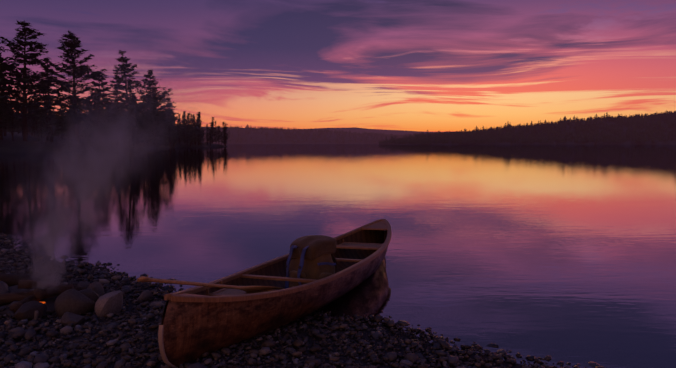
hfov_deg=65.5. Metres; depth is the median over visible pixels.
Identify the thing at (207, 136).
forest tree
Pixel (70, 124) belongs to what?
forest tree
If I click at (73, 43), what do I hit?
pine tree
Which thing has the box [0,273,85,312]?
campfire logs
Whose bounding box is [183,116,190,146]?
forest tree
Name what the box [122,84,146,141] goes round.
pine tree
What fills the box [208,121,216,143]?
forest tree
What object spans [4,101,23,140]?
forest tree
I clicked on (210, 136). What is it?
forest tree
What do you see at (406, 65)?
sky
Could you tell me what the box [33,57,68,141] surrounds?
pine tree
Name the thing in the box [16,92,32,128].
forest tree
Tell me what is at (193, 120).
forest tree
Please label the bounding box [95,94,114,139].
forest tree
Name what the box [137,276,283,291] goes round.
paddle
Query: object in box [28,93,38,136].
forest tree
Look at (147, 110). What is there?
forest tree
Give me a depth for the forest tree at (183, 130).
252.62 m
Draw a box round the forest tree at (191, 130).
[186,113,194,146]
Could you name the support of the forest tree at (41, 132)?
on the terrain
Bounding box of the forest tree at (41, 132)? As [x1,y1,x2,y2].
[33,110,47,143]
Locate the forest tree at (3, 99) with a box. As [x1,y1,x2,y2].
[0,79,13,118]
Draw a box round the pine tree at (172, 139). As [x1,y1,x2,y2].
[167,101,178,145]
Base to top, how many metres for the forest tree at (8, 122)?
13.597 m
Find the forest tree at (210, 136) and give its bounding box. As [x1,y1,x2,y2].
[207,128,211,145]
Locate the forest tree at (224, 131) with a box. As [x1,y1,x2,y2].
[222,122,230,145]
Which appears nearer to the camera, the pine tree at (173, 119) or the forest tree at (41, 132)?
the forest tree at (41, 132)
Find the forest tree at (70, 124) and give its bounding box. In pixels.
[64,95,74,136]
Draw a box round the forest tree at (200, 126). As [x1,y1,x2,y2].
[193,113,206,138]
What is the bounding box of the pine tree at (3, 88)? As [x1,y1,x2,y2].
[0,49,21,139]
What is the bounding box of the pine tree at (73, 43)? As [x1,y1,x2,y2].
[30,31,108,146]
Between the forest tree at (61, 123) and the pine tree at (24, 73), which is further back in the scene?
the forest tree at (61, 123)
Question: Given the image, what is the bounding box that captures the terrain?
[0,114,675,367]
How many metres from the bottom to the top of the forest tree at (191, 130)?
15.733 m
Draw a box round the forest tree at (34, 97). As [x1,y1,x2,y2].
[28,94,39,136]
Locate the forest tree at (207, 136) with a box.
[206,124,209,144]
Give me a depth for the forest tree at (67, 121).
111.43 m
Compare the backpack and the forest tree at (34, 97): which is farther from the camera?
the forest tree at (34, 97)
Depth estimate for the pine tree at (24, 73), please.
116.27 m
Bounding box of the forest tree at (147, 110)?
[135,95,156,144]
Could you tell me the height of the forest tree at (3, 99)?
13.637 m
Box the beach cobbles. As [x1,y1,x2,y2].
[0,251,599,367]
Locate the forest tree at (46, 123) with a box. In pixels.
[22,82,70,140]
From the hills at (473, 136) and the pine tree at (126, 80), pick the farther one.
the hills at (473, 136)
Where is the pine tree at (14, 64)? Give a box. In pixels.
[0,42,31,107]
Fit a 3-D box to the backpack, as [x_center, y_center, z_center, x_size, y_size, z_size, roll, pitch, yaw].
[-0.286,0.881,5.636,0.601,0.668,0.547,-3,-7,45]
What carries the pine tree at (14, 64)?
on the terrain
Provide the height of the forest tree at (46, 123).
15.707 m
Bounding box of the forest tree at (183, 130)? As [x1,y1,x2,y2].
[181,115,186,141]
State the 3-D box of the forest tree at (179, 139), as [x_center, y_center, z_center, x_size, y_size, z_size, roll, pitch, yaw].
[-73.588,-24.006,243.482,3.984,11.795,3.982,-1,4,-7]
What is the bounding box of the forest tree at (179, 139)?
[176,121,181,143]
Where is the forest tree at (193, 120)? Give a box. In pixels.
[189,119,198,144]
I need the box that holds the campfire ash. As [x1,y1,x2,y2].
[0,296,57,314]
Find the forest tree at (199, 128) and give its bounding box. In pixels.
[196,112,203,144]
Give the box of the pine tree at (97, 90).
[71,71,115,142]
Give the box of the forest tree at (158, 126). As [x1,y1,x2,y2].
[145,97,165,145]
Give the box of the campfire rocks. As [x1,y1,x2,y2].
[0,280,152,326]
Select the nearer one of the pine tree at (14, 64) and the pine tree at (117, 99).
the pine tree at (14, 64)
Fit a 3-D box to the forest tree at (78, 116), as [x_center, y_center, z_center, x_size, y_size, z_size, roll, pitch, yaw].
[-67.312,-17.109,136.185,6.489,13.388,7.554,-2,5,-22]
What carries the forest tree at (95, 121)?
on the terrain
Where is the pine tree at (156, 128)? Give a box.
[143,90,166,145]
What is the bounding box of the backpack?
[285,235,337,288]
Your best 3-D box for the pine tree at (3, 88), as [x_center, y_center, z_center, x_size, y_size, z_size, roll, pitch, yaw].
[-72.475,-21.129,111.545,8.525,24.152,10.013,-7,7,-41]
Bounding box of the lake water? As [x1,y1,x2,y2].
[0,144,675,367]
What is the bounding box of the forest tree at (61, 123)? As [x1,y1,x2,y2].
[57,96,71,138]
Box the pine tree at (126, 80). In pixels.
[107,50,153,146]
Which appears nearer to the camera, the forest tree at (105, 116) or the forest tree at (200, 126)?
the forest tree at (105, 116)
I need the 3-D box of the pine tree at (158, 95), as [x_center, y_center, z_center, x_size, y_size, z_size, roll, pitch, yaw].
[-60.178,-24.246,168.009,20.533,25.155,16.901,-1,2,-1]
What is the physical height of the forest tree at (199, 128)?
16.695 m
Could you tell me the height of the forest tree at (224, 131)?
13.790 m
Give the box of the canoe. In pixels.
[158,219,391,367]
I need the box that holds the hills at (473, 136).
[2,108,675,143]
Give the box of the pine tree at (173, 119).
[160,95,180,147]
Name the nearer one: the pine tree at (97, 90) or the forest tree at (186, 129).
the pine tree at (97, 90)
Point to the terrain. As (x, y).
(8, 145)
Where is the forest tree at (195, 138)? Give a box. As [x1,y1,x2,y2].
[193,116,198,144]
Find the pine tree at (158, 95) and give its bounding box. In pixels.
[134,69,175,145]
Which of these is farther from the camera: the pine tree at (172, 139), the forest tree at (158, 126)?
the pine tree at (172, 139)
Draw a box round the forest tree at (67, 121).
[60,108,73,147]
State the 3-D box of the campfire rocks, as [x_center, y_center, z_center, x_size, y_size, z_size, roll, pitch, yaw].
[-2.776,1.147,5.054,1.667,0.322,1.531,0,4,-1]
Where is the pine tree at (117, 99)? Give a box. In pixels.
[98,69,134,146]
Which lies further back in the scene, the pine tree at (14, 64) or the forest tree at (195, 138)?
the forest tree at (195, 138)
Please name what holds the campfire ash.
on the terrain
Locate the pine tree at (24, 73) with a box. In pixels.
[0,20,69,140]
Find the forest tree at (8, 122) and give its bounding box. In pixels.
[2,91,20,135]
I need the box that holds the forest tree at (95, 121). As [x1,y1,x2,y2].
[89,99,103,140]
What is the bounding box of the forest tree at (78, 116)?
[69,95,89,133]
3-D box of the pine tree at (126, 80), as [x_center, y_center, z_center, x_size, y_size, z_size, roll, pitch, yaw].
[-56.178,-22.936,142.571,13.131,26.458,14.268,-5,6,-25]
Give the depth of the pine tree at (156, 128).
169.78 m

